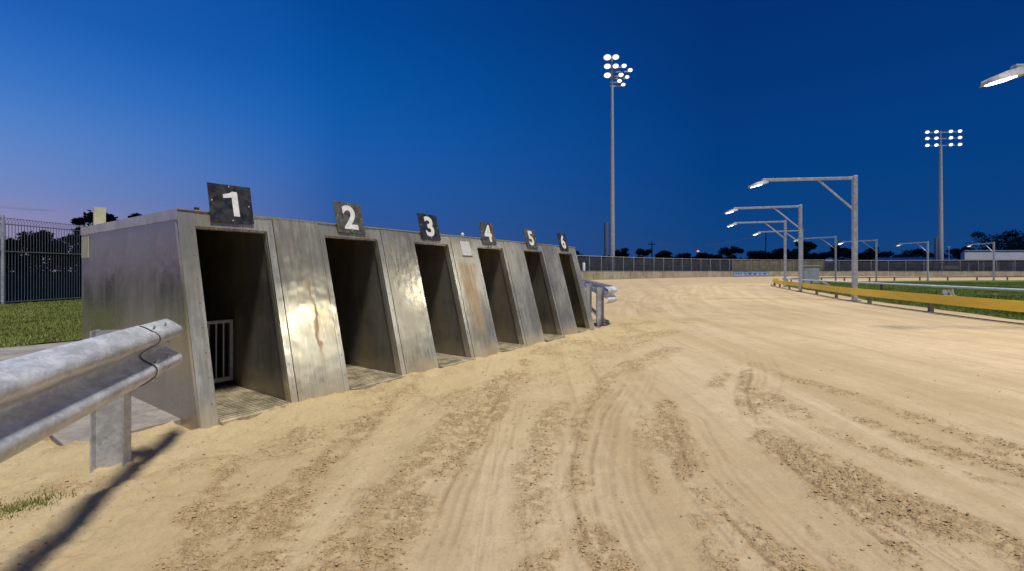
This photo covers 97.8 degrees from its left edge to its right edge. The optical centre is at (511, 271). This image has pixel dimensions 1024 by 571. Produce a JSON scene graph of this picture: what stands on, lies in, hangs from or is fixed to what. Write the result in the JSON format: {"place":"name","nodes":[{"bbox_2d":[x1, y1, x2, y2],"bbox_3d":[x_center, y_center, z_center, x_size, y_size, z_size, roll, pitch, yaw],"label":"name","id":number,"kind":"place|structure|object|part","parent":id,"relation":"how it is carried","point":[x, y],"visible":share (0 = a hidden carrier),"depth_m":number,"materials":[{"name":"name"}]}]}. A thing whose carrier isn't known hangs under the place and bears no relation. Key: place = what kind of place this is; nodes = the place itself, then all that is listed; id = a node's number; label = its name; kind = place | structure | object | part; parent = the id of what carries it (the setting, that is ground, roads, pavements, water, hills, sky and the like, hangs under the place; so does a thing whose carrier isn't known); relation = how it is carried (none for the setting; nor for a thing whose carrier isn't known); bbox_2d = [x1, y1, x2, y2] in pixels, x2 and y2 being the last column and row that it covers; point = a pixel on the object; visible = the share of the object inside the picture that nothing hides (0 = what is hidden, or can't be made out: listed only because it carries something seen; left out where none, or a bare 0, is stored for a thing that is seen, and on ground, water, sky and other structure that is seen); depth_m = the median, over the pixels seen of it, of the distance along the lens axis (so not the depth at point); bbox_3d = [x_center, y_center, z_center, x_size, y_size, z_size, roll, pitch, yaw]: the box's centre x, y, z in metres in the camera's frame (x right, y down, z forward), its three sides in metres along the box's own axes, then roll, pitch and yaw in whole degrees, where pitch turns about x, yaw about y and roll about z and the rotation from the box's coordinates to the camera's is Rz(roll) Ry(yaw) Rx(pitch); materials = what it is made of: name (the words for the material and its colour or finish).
{"place":"outdoors","nodes":[
{"label":"outdoors","id":0,"kind":"place"},
{"bbox_2d":[0,299,81,347],"bbox_3d":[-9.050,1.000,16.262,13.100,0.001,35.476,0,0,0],"label":"lawn","id":1,"kind":"structure","parent":0,"point":[44,319],"depth_m":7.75,"materials":[{"name":"green plant"}]},
{"bbox_2d":[5,272,81,344],"bbox_3d":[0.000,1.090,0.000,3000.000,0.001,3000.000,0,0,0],"label":"ground","id":2,"kind":"structure","parent":0,"point":[11,287],"depth_m":28.40,"materials":[{"name":"green plant"}]},
{"bbox_2d":[6,252,28,270],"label":"tree","id":3,"kind":"object","parent":2,"relation":"on","point":[11,265],"visible":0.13,"depth_m":74.58,"materials":[{"name":"green plant"}]},
{"bbox_2d":[6,230,70,278],"bbox_3d":[-65.705,-2.275,61.142,8.266,7.150,7.750,0,0,0],"label":"tree","id":4,"kind":"object","parent":2,"relation":"on","point":[11,246],"visible":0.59,"depth_m":60.75,"materials":[{"name":"green plant"}]},
{"bbox_2d":[0,215,86,303],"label":"fence","id":5,"kind":"object","parent":2,"relation":"on","point":[3,251],"visible":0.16,"depth_m":14.07,"materials":[{"name":"metal"}]},
{"bbox_2d":[40,250,76,278],"bbox_3d":[-65.888,-1.343,65.195,5.701,5.285,5.611,0,0,-28],"label":"tree","id":6,"kind":"object","parent":2,"relation":"on","point":[66,263],"visible":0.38,"depth_m":64.83,"materials":[{"name":"green plant"}]},
{"bbox_2d":[62,217,87,280],"bbox_3d":[-48.278,-2.445,50.051,2.714,7.490,3.416,0,0,0],"label":"tree","id":7,"kind":"object","parent":2,"relation":"on","point":[79,221],"visible":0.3,"depth_m":49.57,"materials":[{"name":"green plant"}]},
{"bbox_2d":[0,319,182,473],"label":"guardrail","id":8,"kind":"object","parent":2,"relation":"on","point":[99,376],"visible":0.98,"depth_m":1.79,"materials":[{"name":"metal"}]},
{"bbox_2d":[80,210,117,225],"bbox_3d":[-49.580,-3.075,54.820,5.059,8.751,5.939,0,0,0],"label":"tree","id":9,"kind":"object","parent":2,"relation":"on","point":[109,217],"visible":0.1,"depth_m":52.94,"materials":[{"name":"green plant"}]},
{"bbox_2d":[128,213,141,217],"bbox_3d":[-50.342,-3.302,59.893,3.012,9.204,3.336,0,0,0],"label":"tree","id":10,"kind":"object","parent":2,"relation":"on","point":[135,215],"visible":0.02,"depth_m":59.34,"materials":[{"name":"green plant"}]},
{"bbox_2d":[6,257,959,273],"bbox_3d":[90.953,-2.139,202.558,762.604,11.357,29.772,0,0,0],"label":"distant woods","id":11,"kind":"object","parent":2,"relation":"on","point":[58,268],"visible":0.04,"depth_m":195.75,"materials":[{"name":"green plant"}]},
{"bbox_2d":[582,278,617,326],"bbox_3d":[2.858,0.740,19.033,0.558,0.920,22.094,0,0,6],"label":"guardrail","id":12,"kind":"object","parent":2,"relation":"on","point":[602,291],"visible":0.73,"depth_m":8.42,"materials":[{"name":"metal"}]},
{"bbox_2d":[603,54,632,256],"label":"floodlight mast","id":13,"kind":"object","parent":2,"relation":"on","point":[607,57],"visible":0.99,"depth_m":67.75,"materials":[{"name":"grey metal"}]},
{"bbox_2d":[615,247,629,257],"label":"tree","id":14,"kind":"object","parent":2,"relation":"on","point":[622,253],"visible":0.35,"depth_m":119.24,"materials":[{"name":"green plant"}]},
{"bbox_2d":[635,248,651,257],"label":"tree","id":15,"kind":"object","parent":2,"relation":"on","point":[642,252],"visible":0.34,"depth_m":123.98,"materials":[{"name":"green plant"}]},
{"bbox_2d":[577,255,731,270],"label":"fence","id":16,"kind":"object","parent":2,"relation":"on","point":[604,263],"visible":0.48,"depth_m":67.97,"materials":[{"name":"grey metal"}]},
{"bbox_2d":[655,250,673,258],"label":"tree","id":17,"kind":"object","parent":2,"relation":"on","point":[663,254],"visible":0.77,"depth_m":123.97,"materials":[{"name":"green plant"}]},
{"bbox_2d":[674,252,697,258],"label":"tree","id":18,"kind":"object","parent":2,"relation":"on","point":[687,255],"visible":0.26,"depth_m":129.48,"materials":[{"name":"green plant"}]},
{"bbox_2d":[694,252,709,258],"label":"tree","id":19,"kind":"object","parent":2,"relation":"on","point":[705,255],"visible":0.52,"depth_m":127.54,"materials":[{"name":"green plant"}]},
{"bbox_2d":[708,254,722,259],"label":"tree","id":20,"kind":"object","parent":2,"relation":"on","point":[715,257],"visible":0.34,"depth_m":128.59,"materials":[{"name":"green plant"}]},
{"bbox_2d":[717,246,744,258],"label":"tree","id":21,"kind":"object","parent":2,"relation":"on","point":[727,251],"visible":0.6,"depth_m":121.33,"materials":[{"name":"green plant"}]},
{"bbox_2d":[726,220,786,286],"bbox_3d":[15.685,-1.065,28.639,3.531,4.330,0.342,0,0,16],"label":"arm lamp","id":22,"kind":"object","parent":2,"relation":"on","point":[785,247],"visible":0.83,"depth_m":28.15,"materials":[{"name":"metal"}]},
{"bbox_2d":[745,250,773,259],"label":"tree","id":23,"kind":"object","parent":2,"relation":"on","point":[759,255],"visible":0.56,"depth_m":123.05,"materials":[{"name":"green plant"}]},
{"bbox_2d":[724,204,803,291],"bbox_3d":[12.373,-1.065,21.994,3.531,4.330,0.342,0,0,14],"label":"arm lamp","id":24,"kind":"object","parent":2,"relation":"on","point":[799,226],"visible":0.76,"depth_m":21.62,"materials":[{"name":"metal"}]},
{"bbox_2d":[732,259,823,270],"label":"fence","id":25,"kind":"object","parent":2,"relation":"on","point":[755,265],"visible":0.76,"depth_m":89.53,"materials":[{"name":"beige"}]},
{"bbox_2d":[753,229,802,265],"bbox_3d":[20.902,-1.065,35.139,3.531,4.330,0.342,0,0,27],"label":"arm lamp","id":26,"kind":"object","parent":2,"relation":"on","point":[759,232],"visible":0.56,"depth_m":34.70,"materials":[{"name":"metal"}]},
{"bbox_2d":[767,248,791,259],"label":"tree","id":27,"kind":"object","parent":2,"relation":"on","point":[776,253],"visible":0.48,"depth_m":125.02,"materials":[{"name":"green plant"}]},
{"bbox_2d":[779,241,820,259],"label":"tree","id":28,"kind":"object","parent":2,"relation":"on","point":[809,246],"visible":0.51,"depth_m":116.28,"materials":[{"name":"green plant"}]},
{"bbox_2d":[581,271,1023,279],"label":"barrier wall","id":29,"kind":"structure","parent":2,"relation":"on","point":[597,275],"depth_m":82.65,"materials":[{"name":"concrete"}]},
{"bbox_2d":[733,271,768,275],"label":"banner","id":30,"kind":"object","parent":29,"relation":"attached to","point":[750,273],"visible":1,"depth_m":82.87,"materials":[{"name":"white paint"}]},
{"bbox_2d":[748,175,861,300],"bbox_3d":[9.935,-1.065,15.235,3.531,4.330,0.342,0,0,7],"label":"arm lamp","id":31,"kind":"object","parent":2,"relation":"on","point":[854,206],"visible":0.81,"depth_m":15.01,"materials":[{"name":"metal"}]},
{"bbox_2d":[793,236,836,280],"bbox_3d":[28.486,-1.065,42.034,3.531,4.330,0.342,0,0,44],"label":"arm lamp","id":32,"kind":"object","parent":2,"relation":"on","point":[835,237],"visible":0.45,"depth_m":40.86,"materials":[{"name":"metal"}]},
{"bbox_2d":[804,252,828,259],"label":"tree","id":33,"kind":"object","parent":2,"relation":"on","point":[822,255],"visible":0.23,"depth_m":129.39,"materials":[{"name":"green plant"}]},
{"bbox_2d":[824,245,851,260],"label":"tree","id":34,"kind":"object","parent":2,"relation":"on","point":[844,253],"visible":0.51,"depth_m":125.03,"materials":[{"name":"green plant"}]},
{"bbox_2d":[838,239,876,280],"bbox_3d":[35.932,-1.065,46.474,0.342,4.330,3.531,0,0,-32],"label":"arm lamp","id":35,"kind":"object","parent":2,"relation":"on","point":[875,240],"visible":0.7,"depth_m":45.10,"materials":[{"name":"metal"}]},
{"bbox_2d":[851,247,880,259],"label":"tree","id":36,"kind":"object","parent":2,"relation":"on","point":[869,254],"visible":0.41,"depth_m":125.96,"materials":[{"name":"green plant"}]},
{"bbox_2d":[880,250,911,256],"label":"tree","id":37,"kind":"object","parent":2,"relation":"on","point":[886,254],"visible":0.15,"depth_m":167.36,"materials":[{"name":"green plant"}]},
{"bbox_2d":[773,278,1023,324],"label":"rail","id":38,"kind":"object","parent":2,"relation":"on","point":[994,304],"visible":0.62,"depth_m":10.93,"materials":[{"name":"metal"}]},
{"bbox_2d":[942,289,956,295],"bbox_3d":[9.948,0.479,10.151,0.295,0.152,0.078,0,0,8],"label":"rail clamp","id":39,"kind":"object","parent":38,"relation":"attached to","point":[944,292],"visible":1,"depth_m":10.14,"materials":[{"name":"metal"}]},
{"bbox_2d":[782,276,1023,280],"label":"rail","id":40,"kind":"object","parent":2,"relation":"on","point":[918,277],"visible":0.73,"depth_m":48.32,"materials":[{"name":"metal"}]},
{"bbox_2d":[896,241,929,280],"bbox_3d":[44.453,-1.065,49.606,0.342,4.330,3.531,0,0,-9],"label":"arm lamp","id":41,"kind":"object","parent":2,"relation":"on","point":[927,242],"visible":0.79,"depth_m":47.97,"materials":[{"name":"metal"}]},
{"bbox_2d":[901,248,931,256],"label":"tree","id":42,"kind":"object","parent":2,"relation":"on","point":[917,252],"visible":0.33,"depth_m":170.40,"materials":[{"name":"green plant"}]},
{"bbox_2d":[824,260,1023,270],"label":"fence","id":43,"kind":"object","parent":2,"relation":"on","point":[947,265],"visible":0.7,"depth_m":92.38,"materials":[{"name":"grey metal"}]},
{"bbox_2d":[929,252,952,256],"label":"tree","id":44,"kind":"object","parent":2,"relation":"on","point":[931,254],"visible":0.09,"depth_m":173.87,"materials":[{"name":"green plant"}]},
{"bbox_2d":[923,129,962,259],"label":"floodlight mast","id":45,"kind":"object","parent":2,"relation":"on","point":[938,249],"visible":0.99,"depth_m":97.75,"materials":[{"name":"grey metal"}]},
{"bbox_2d":[945,248,965,259],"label":"tree","id":46,"kind":"object","parent":2,"relation":"on","point":[955,253],"visible":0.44,"depth_m":167.65,"materials":[{"name":"green plant"}]},
{"bbox_2d":[967,242,994,279],"bbox_3d":[53.438,-1.065,50.908,0.342,4.330,3.531,0,0,8],"label":"arm lamp","id":47,"kind":"object","parent":2,"relation":"on","point":[993,251],"visible":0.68,"depth_m":49.27,"materials":[{"name":"metal"}]},
{"bbox_2d":[960,229,1023,254],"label":"tree","id":48,"kind":"object","parent":2,"relation":"on","point":[1013,242],"visible":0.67,"depth_m":159.81,"materials":[{"name":"green plant"}]},
{"bbox_2d":[980,64,1023,86],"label":"arm lamp","id":49,"kind":"object","parent":2,"relation":"on","point":[1015,71],"visible":1,"depth_m":6.81,"materials":[{"name":"metal"}]},
{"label":"utility pole","id":50,"kind":"object","parent":2,"relation":"on","visible":0},
{"bbox_2d":[655,234,764,245],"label":"power lines","id":51,"kind":"object","parent":50,"relation":"attached to","point":[705,245],"visible":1,"depth_m":129.99,"materials":[{"name":"rubber"}]},
{"bbox_2d":[0,319,608,445],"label":"concrete path","id":52,"kind":"structure","parent":0,"point":[144,415],"depth_m":3.00,"materials":[{"name":"grey concrete"}]},
{"bbox_2d":[0,276,1023,570],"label":"sand track","id":53,"kind":"structure","parent":0,"point":[764,336],"depth_m":2.35,"materials":[{"name":"beige sand"}]},
{"bbox_2d":[0,486,86,518],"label":"grass tufts","id":54,"kind":"object","parent":53,"relation":"on","point":[11,509],"visible":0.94,"depth_m":1.91,"materials":[{"name":"green plant"}]},
{"bbox_2d":[81,182,594,429],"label":"starting boxes","id":55,"kind":"object","parent":53,"relation":"on","point":[265,313],"visible":0.96,"depth_m":3.91,"materials":[{"name":"metal"}]},
{"bbox_2d":[0,0,1023,271],"label":"sky","id":56,"kind":"structure","parent":0,"point":[464,114],"materials":[{"name":"blue"}]},
{"bbox_2d":[849,257,958,260],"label":"building","id":57,"kind":"structure","parent":0,"point":[908,258],"depth_m":154.73,"materials":[{"name":"metal"}]},
{"bbox_2d":[792,280,1023,319],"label":"infield grass","id":58,"kind":"structure","parent":0,"point":[947,281],"depth_m":43.51,"materials":[{"name":"green plant"}]},
{"bbox_2d":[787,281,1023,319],"bbox_3d":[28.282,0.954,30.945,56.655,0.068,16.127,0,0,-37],"label":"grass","id":59,"kind":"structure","parent":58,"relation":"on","point":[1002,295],"depth_m":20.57,"materials":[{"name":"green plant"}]},
{"bbox_2d":[802,266,818,283],"bbox_3d":[22.333,0.315,33.500,1.120,1.470,0.780,0,0,12],"label":"equipment cabinet","id":60,"kind":"object","parent":59,"relation":"on","point":[810,272],"visible":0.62,"depth_m":33.16,"materials":[{"name":"metal"}]},
{"bbox_3d":[22.029,0.290,33.200,0.450,1.180,0.010,0,0,12],"label":"door","id":61,"kind":"part","parent":60,"relation":"part of","materials":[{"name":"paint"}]},
{"bbox_3d":[22.489,0.290,33.102,0.450,1.180,0.010,0,0,12],"label":"door","id":62,"kind":"part","parent":60,"relation":"part of","materials":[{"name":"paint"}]},
{"bbox_2d":[787,277,1023,291],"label":"rail","id":63,"kind":"object","parent":58,"relation":"on","point":[962,287],"visible":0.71,"depth_m":16.57,"materials":[{"name":"metal"}]},
{"bbox_2d":[961,250,1023,259],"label":"building","id":64,"kind":"structure","parent":0,"point":[988,254],"depth_m":110.80,"materials":[{"name":"metal"}]}
]}

